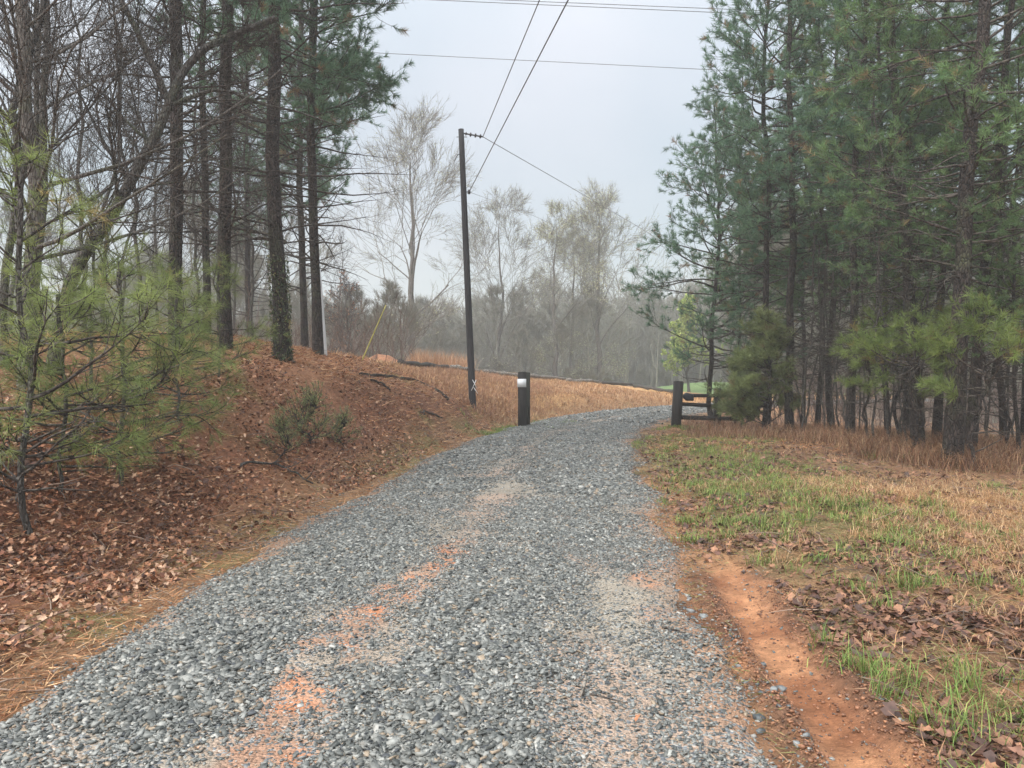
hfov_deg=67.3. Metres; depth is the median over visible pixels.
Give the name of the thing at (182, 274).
woodland tree
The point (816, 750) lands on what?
dirt clods
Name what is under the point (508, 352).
woodland tree
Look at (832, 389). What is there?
pine sapling
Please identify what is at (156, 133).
leaning tree
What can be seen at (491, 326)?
woodland tree
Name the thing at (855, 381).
young pine
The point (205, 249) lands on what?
pine tree
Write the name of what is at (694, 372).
woodland tree
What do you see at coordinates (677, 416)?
rail gate
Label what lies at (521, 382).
gate post
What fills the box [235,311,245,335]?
woodland tree
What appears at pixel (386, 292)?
woodland tree
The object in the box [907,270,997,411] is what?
pine sapling
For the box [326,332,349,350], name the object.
woodland tree
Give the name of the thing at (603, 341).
woodland tree
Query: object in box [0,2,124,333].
bare tree
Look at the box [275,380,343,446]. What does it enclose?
shrub
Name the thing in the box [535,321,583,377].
woodland tree
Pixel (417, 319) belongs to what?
woodland tree
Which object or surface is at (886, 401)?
pine sapling
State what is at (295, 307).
woodland tree
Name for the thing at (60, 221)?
bare tree
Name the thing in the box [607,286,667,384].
woodland tree
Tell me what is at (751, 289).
woodland tree
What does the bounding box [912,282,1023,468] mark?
young pine
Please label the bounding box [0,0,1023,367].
sky
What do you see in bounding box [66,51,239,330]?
bare tree
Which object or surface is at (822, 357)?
pine sapling
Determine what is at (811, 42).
pine tree
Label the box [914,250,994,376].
woodland tree
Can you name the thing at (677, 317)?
woodland tree
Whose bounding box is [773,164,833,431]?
pine sapling
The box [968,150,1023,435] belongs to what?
pine sapling
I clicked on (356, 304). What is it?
woodland tree
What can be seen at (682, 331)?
budding tree
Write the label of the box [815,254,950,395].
woodland tree
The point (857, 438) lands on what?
undergrowth
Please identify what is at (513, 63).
power line
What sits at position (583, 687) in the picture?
bark chip
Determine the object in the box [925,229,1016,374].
woodland tree
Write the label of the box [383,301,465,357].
woodland tree
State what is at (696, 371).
woodland tree
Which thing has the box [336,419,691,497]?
gravel
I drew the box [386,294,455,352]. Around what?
woodland tree
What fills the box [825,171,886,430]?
pine sapling
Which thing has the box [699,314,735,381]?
woodland tree
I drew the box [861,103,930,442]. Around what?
pine sapling
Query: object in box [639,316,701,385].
woodland tree
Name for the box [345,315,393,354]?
woodland tree
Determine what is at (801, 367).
woodland tree
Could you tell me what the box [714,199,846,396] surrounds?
woodland tree
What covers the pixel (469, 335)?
utility pole
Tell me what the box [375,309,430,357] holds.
woodland tree
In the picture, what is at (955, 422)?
pine tree
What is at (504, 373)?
fence log
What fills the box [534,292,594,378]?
woodland tree
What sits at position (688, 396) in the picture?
lock box
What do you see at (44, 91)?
bare tree
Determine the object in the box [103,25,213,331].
bare tree
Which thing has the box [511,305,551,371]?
woodland tree
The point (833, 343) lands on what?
pine sapling
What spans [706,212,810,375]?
woodland tree
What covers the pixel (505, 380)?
dry grass
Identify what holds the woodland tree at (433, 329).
on the ground at (778, 659)
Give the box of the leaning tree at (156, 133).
[1,0,339,373]
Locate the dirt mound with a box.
[370,354,397,362]
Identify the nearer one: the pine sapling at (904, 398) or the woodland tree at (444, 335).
the pine sapling at (904, 398)
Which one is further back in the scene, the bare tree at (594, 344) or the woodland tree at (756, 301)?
the bare tree at (594, 344)
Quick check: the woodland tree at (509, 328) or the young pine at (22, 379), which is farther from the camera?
the woodland tree at (509, 328)
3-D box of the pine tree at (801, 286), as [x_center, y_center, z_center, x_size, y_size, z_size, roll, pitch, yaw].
[9.319,-5.909,24.658,4.408,15.230,5.083,0,1,-9]
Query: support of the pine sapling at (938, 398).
on the ground at (778, 659)
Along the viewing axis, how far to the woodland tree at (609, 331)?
83.06 m
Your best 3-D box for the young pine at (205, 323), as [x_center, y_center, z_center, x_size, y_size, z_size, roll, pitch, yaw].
[-4.243,-0.456,9.168,2.024,2.438,2.048,0,1,26]
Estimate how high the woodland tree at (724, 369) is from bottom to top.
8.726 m
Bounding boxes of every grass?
[0,407,1023,767]
[329,348,1023,666]
[399,345,478,367]
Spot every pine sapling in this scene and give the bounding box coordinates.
[772,207,843,426]
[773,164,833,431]
[773,273,830,425]
[790,181,839,428]
[796,269,864,419]
[797,211,847,396]
[808,175,861,431]
[815,168,862,429]
[822,169,879,425]
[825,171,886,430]
[844,90,919,441]
[848,183,944,440]
[859,132,923,417]
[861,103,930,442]
[877,191,951,407]
[881,128,944,437]
[898,260,988,423]
[900,248,947,425]
[901,266,981,437]
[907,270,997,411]
[940,256,1020,442]
[967,203,1018,438]
[967,223,1022,412]
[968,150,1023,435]
[990,139,1023,437]
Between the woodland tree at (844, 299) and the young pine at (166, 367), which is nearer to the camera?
the young pine at (166, 367)
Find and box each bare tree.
[0,0,135,342]
[0,0,136,188]
[0,0,201,331]
[0,0,285,368]
[0,0,349,390]
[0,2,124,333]
[0,107,113,316]
[2,0,169,330]
[48,0,261,330]
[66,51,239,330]
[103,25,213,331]
[131,1,267,324]
[150,47,308,336]
[168,89,261,335]
[306,92,497,360]
[311,227,371,351]
[442,183,584,375]
[515,196,616,379]
[518,225,634,377]
[550,178,675,380]
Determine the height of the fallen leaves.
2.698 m
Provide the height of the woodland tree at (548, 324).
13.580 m
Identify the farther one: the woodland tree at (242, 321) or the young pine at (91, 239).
the woodland tree at (242, 321)
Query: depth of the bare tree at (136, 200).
15.82 m
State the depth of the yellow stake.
19.97 m
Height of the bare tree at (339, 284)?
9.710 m
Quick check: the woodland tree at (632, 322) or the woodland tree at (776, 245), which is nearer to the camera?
the woodland tree at (776, 245)
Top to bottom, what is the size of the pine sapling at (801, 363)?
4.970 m
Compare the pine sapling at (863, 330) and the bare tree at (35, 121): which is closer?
the bare tree at (35, 121)
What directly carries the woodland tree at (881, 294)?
on the ground at (778, 659)
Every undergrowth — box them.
[12,276,1021,433]
[676,414,1023,475]
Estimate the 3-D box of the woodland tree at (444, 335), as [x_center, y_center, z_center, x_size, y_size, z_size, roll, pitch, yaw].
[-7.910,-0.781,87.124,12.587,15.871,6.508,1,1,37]
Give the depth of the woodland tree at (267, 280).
67.66 m
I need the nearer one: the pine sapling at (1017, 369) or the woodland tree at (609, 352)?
the pine sapling at (1017, 369)
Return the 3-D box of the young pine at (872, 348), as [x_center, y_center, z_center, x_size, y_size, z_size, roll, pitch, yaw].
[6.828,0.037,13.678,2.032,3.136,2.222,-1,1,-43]
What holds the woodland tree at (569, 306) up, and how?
on the ground at (778, 659)
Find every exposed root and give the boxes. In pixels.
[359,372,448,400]
[370,379,390,390]
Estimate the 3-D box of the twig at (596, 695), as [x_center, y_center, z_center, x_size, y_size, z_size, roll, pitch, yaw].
[0.468,1.514,3.703,0.194,0.015,0.016,1,1,31]
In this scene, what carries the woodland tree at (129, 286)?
on the ground at (778, 659)
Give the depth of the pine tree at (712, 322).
23.86 m
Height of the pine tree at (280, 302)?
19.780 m
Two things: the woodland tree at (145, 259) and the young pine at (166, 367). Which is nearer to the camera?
the young pine at (166, 367)
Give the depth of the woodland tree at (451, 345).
64.87 m
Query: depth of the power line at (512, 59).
23.82 m
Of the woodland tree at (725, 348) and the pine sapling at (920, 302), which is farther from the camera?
the woodland tree at (725, 348)
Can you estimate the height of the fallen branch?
0.251 m
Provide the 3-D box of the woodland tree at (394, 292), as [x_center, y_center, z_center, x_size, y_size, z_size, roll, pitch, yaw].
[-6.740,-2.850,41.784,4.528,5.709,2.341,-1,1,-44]
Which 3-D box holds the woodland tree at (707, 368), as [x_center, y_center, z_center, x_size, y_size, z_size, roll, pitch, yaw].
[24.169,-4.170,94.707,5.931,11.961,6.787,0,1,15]
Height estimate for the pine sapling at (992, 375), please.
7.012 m
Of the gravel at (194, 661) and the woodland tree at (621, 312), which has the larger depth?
the woodland tree at (621, 312)
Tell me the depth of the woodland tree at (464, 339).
74.59 m
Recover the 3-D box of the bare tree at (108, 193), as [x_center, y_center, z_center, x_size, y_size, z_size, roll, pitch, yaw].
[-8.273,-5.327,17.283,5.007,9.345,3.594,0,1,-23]
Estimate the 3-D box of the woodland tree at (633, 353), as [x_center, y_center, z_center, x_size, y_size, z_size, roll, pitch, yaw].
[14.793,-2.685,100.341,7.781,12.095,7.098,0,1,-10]
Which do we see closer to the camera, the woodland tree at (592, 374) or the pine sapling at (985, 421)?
the pine sapling at (985, 421)
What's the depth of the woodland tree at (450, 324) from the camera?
83.00 m
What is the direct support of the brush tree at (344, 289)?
on the ground at (778, 659)
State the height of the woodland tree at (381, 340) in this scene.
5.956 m
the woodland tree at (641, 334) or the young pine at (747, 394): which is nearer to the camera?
the young pine at (747, 394)
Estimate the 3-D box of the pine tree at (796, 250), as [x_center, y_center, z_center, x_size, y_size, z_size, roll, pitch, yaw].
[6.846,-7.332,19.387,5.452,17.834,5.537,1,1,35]
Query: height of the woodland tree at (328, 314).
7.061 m
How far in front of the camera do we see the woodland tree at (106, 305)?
43.88 m
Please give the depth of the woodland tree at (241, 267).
42.20 m
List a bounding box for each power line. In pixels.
[13,34,1023,85]
[438,0,1003,25]
[469,0,568,191]
[473,193,701,309]
[483,0,539,135]
[483,137,691,275]
[507,0,938,17]
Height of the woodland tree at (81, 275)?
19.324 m
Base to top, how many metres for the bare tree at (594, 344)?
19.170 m
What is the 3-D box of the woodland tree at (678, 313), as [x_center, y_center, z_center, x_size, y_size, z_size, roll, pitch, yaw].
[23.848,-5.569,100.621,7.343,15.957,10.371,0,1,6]
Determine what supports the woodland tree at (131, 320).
on the ground at (778, 659)
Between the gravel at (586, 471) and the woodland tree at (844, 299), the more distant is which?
the woodland tree at (844, 299)
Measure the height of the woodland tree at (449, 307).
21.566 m
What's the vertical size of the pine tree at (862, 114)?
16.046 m
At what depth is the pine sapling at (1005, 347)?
17.33 m
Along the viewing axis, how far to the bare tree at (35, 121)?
13.69 m
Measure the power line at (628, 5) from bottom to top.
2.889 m
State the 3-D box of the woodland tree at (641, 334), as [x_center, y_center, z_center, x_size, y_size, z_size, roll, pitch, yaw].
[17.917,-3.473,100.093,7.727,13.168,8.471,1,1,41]
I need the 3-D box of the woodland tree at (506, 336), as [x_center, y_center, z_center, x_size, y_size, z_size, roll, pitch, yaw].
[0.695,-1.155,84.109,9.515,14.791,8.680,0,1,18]
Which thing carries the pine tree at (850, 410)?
on the ground at (778, 659)
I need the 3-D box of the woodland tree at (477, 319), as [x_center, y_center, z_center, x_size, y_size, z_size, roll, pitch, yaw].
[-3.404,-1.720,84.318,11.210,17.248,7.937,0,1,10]
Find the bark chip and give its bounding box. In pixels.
[580,676,586,695]
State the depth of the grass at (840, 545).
7.11 m
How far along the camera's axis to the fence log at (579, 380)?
38.68 m
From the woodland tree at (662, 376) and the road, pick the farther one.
the woodland tree at (662, 376)
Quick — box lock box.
[683,393,693,400]
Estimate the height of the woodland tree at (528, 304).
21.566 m
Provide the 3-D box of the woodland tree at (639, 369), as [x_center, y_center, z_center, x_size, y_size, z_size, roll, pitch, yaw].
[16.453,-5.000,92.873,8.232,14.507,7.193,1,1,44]
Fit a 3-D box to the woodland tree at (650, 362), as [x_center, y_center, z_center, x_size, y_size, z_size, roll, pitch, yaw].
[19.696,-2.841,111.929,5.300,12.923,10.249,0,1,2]
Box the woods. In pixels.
[13,245,971,395]
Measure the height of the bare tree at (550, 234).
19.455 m
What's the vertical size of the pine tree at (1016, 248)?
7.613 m
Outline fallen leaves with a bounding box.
[0,331,1023,767]
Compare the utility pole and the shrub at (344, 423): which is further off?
the utility pole
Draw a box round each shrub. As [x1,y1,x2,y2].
[255,409,317,459]
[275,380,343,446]
[321,405,362,445]
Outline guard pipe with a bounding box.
[320,269,326,355]
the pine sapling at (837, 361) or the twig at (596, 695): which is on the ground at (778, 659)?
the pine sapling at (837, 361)
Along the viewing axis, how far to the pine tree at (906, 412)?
20.78 m
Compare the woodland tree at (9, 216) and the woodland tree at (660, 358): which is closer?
the woodland tree at (9, 216)
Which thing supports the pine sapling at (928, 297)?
on the ground at (778, 659)
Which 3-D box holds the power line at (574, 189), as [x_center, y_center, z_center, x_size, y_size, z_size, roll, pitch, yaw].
[8.063,-7.206,41.617,1.096,0.934,43.506,0,1,23]
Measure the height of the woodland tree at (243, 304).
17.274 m
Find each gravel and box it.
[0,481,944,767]
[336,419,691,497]
[540,400,840,424]
[674,587,834,767]
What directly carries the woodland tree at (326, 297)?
on the ground at (778, 659)
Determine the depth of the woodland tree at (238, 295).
40.46 m
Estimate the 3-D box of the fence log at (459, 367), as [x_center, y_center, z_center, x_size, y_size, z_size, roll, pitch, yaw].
[-1.722,-0.594,31.106,0.603,0.372,2.170,1,1,30]
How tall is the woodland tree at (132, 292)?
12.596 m
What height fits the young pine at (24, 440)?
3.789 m
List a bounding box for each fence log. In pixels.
[397,359,448,368]
[449,365,480,371]
[482,369,517,376]
[530,374,565,379]
[566,378,597,382]
[598,380,633,385]
[633,383,672,392]
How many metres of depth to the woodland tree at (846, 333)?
38.68 m
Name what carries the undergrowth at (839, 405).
on the ground at (778, 659)
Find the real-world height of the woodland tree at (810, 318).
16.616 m
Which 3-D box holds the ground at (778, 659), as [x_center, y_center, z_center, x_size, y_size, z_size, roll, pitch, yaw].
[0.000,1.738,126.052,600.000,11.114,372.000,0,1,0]
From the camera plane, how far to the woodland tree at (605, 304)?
115.79 m
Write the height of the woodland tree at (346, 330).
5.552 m
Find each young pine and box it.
[0,106,222,535]
[0,182,175,387]
[0,236,245,485]
[0,264,178,493]
[84,252,265,422]
[158,251,292,377]
[703,346,772,426]
[715,301,807,430]
[827,308,937,439]
[833,303,949,454]
[846,270,990,437]
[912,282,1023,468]
[921,268,1023,445]
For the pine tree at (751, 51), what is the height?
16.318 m
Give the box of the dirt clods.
[681,567,961,767]
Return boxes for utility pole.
[454,128,482,407]
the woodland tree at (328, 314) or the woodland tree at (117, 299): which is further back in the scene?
the woodland tree at (117, 299)
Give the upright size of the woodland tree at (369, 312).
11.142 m
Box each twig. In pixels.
[590,693,627,702]
[662,626,685,632]
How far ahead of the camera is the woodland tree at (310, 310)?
81.56 m
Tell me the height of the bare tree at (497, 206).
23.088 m
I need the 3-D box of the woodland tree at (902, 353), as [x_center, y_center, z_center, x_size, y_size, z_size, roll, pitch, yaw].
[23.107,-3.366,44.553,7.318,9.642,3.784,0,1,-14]
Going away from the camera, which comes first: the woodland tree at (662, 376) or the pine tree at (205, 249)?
the pine tree at (205, 249)
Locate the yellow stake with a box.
[361,305,385,360]
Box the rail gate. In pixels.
[671,381,738,426]
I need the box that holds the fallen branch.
[420,410,442,417]
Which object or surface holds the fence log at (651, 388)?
on the ground at (778, 659)
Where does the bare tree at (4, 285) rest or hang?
on the ground at (778, 659)
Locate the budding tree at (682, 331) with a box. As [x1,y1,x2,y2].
[661,293,726,392]
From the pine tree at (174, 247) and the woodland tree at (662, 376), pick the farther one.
the woodland tree at (662, 376)
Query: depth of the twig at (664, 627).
4.72 m
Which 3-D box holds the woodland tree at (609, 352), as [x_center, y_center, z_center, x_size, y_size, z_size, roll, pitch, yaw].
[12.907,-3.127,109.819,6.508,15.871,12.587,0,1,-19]
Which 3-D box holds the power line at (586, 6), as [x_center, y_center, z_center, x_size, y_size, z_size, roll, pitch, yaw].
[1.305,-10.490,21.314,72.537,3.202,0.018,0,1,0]
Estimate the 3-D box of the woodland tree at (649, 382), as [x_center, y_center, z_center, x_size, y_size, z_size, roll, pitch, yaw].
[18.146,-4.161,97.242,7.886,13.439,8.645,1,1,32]
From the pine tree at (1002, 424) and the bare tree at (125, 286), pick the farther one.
the bare tree at (125, 286)
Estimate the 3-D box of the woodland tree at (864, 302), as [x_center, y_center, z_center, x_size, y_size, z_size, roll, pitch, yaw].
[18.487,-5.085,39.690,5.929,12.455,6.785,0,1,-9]
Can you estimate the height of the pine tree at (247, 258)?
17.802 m
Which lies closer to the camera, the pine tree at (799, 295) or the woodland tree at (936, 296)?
the pine tree at (799, 295)
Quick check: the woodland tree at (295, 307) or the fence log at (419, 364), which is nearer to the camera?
the fence log at (419, 364)
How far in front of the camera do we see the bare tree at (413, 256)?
54.45 m
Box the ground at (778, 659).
[0,333,1023,767]
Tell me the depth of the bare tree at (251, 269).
21.08 m
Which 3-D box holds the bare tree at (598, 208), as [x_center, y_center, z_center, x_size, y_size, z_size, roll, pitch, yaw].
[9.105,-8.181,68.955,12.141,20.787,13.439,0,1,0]
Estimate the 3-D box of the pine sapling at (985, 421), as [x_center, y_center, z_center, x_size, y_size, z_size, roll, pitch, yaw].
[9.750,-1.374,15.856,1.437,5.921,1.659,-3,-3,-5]
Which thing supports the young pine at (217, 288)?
on the ground at (778, 659)
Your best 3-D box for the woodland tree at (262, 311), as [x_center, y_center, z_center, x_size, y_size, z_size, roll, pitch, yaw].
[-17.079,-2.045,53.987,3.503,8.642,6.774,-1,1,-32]
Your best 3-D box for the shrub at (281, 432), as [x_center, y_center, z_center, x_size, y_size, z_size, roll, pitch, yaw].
[-3.026,0.775,10.254,0.720,0.950,0.696,0,1,24]
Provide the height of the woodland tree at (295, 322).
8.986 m
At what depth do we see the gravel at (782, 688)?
3.81 m
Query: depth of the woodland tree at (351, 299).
39.99 m
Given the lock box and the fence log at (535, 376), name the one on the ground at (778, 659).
the fence log at (535, 376)
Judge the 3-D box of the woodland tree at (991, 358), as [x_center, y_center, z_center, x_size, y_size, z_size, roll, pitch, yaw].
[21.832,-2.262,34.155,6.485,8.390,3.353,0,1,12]
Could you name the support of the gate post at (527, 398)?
on the ground at (778, 659)
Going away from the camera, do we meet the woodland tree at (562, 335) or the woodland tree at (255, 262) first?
the woodland tree at (255, 262)
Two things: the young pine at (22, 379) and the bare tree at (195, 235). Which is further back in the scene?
the bare tree at (195, 235)
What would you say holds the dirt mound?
on the ground at (778, 659)
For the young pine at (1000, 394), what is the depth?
13.79 m
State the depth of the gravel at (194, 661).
4.29 m
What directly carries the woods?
on the ground at (778, 659)
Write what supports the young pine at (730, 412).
on the ground at (778, 659)
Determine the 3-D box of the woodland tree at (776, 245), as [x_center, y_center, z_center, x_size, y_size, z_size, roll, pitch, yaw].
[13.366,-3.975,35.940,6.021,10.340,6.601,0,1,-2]
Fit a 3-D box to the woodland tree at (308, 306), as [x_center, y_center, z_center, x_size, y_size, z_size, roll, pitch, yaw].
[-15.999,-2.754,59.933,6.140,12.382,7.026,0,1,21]
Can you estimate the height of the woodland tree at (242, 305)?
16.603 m
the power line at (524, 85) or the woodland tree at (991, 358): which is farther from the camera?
the woodland tree at (991, 358)
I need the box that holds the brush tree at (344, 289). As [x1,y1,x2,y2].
[323,269,370,353]
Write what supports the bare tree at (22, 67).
on the ground at (778, 659)
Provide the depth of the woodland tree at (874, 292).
38.48 m
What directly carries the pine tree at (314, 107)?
on the ground at (778, 659)
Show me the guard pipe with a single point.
(324, 335)
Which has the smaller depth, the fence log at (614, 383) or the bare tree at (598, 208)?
the fence log at (614, 383)
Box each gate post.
[517,372,525,425]
[526,372,529,424]
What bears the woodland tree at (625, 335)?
on the ground at (778, 659)
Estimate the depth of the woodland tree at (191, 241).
40.30 m
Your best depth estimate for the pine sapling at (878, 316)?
14.95 m
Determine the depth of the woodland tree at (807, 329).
60.28 m
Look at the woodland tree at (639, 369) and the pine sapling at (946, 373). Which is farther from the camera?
the woodland tree at (639, 369)
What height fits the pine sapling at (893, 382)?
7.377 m
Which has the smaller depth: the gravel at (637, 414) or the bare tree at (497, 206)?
the gravel at (637, 414)
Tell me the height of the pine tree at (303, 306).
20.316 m
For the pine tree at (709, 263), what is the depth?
24.86 m
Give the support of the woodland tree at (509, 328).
on the ground at (778, 659)
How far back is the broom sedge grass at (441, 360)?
36.54 m
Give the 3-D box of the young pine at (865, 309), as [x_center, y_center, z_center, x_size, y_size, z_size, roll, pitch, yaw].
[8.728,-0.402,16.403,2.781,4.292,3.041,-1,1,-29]
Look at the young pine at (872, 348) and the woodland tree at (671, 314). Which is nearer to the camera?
the young pine at (872, 348)
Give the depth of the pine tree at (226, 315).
13.86 m
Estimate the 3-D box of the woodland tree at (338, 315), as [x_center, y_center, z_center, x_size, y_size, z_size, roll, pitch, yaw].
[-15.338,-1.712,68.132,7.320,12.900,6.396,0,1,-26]
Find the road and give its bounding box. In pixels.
[0,398,1011,767]
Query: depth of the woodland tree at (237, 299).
71.68 m
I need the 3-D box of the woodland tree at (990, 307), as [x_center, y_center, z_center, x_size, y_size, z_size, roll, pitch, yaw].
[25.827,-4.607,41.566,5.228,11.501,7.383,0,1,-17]
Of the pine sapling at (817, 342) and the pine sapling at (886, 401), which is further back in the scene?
the pine sapling at (817, 342)
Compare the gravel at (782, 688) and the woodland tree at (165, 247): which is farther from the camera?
the woodland tree at (165, 247)
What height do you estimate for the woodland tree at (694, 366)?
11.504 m
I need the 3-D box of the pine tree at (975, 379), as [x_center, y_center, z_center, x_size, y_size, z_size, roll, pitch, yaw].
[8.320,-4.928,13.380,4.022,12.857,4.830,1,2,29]
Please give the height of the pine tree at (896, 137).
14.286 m
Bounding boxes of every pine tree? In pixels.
[38,0,335,348]
[90,0,333,350]
[122,0,291,333]
[129,0,425,361]
[183,0,330,337]
[216,0,418,355]
[232,0,387,347]
[620,89,816,423]
[661,0,885,429]
[678,0,889,431]
[689,66,800,423]
[711,0,1008,437]
[722,0,919,425]
[722,13,850,422]
[751,0,918,426]
[784,0,1023,465]
[788,0,1018,434]
[796,0,1023,449]
[813,0,1017,431]
[818,0,1023,440]
[871,0,1023,453]
[884,0,1023,439]
[885,0,1023,439]
[946,27,1023,454]
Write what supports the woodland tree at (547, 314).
on the ground at (778, 659)
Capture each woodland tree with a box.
[0,196,78,304]
[13,234,126,327]
[42,268,134,328]
[68,267,152,330]
[96,240,191,319]
[96,249,165,330]
[97,276,154,330]
[114,240,190,325]
[123,270,187,329]
[140,172,263,331]
[142,249,201,331]
[183,261,244,335]
[185,286,296,338]
[188,231,292,338]
[191,254,295,323]
[199,249,268,323]
[210,237,310,332]
[217,189,342,345]
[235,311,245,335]
[236,272,267,327]
[246,302,272,339]
[253,291,311,336]
[270,304,328,343]
[290,276,346,348]
[292,299,343,345]
[293,295,356,342]
[297,304,347,348]
[299,298,377,356]
[309,283,389,343]
[325,309,369,353]
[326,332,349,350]
[330,284,384,357]
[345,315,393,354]
[349,301,388,349]
[350,278,425,356]
[350,309,398,354]
[355,282,422,359]
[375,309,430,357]
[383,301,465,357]
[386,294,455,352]
[395,304,443,359]
[402,309,461,353]
[417,309,482,365]
[417,321,465,360]
[428,316,479,361]
[434,315,503,369]
[437,298,464,346]
[439,293,533,368]
[456,315,505,368]
[457,281,548,373]
[473,277,545,373]
[473,292,532,368]
[474,312,546,369]
[482,313,553,371]
[494,282,587,370]
[504,288,538,327]
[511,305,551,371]
[514,301,584,375]
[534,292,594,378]
[535,273,576,376]
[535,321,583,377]
[538,282,584,357]
[547,287,639,380]
[552,279,633,381]
[561,298,634,380]
[566,281,614,379]
[574,322,617,378]
[592,317,623,379]
[601,296,642,377]
[603,293,654,382]
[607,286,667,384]
[607,320,655,385]
[614,289,671,386]
[619,312,667,386]
[633,302,677,386]
[635,290,676,386]
[637,336,663,385]
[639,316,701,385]
[659,296,678,373]
[667,282,727,382]
[670,282,718,379]
[671,277,718,380]
[676,325,708,380]
[685,335,706,382]
[692,305,725,381]
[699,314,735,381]
[705,200,812,369]
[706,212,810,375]
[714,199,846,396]
[714,298,752,372]
[717,306,743,377]
[721,278,783,365]
[746,194,848,391]
[769,270,847,399]
[774,264,860,365]
[776,212,817,372]
[782,243,865,369]
[796,143,875,391]
[811,135,940,403]
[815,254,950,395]
[817,248,897,401]
[827,188,924,399]
[843,180,939,376]
[859,275,934,381]
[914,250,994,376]
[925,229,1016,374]
[933,251,1022,422]
[969,210,1023,398]
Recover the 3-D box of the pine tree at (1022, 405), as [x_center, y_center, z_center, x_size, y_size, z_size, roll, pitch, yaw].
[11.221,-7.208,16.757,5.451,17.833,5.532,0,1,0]
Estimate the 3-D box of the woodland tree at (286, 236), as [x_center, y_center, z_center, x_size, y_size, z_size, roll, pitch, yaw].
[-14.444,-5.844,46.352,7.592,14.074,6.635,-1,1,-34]
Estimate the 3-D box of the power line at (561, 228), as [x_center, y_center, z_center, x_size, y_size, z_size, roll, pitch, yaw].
[6.989,-5.854,42.059,0.884,1.406,43.578,0,1,23]
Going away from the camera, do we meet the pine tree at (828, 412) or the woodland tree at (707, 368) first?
the pine tree at (828, 412)
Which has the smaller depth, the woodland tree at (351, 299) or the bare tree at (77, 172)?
the bare tree at (77, 172)
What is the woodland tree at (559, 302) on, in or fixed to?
on the ground at (778, 659)
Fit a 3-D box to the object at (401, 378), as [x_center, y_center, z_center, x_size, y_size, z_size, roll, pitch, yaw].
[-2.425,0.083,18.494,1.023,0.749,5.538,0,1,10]
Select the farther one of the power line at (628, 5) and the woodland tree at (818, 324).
the woodland tree at (818, 324)
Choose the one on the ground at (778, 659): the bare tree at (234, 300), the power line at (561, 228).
the bare tree at (234, 300)
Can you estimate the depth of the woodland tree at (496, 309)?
68.96 m
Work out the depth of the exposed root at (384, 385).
16.34 m
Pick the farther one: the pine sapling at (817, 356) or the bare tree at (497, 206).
the bare tree at (497, 206)
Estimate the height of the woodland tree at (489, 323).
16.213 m
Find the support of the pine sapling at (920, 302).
on the ground at (778, 659)

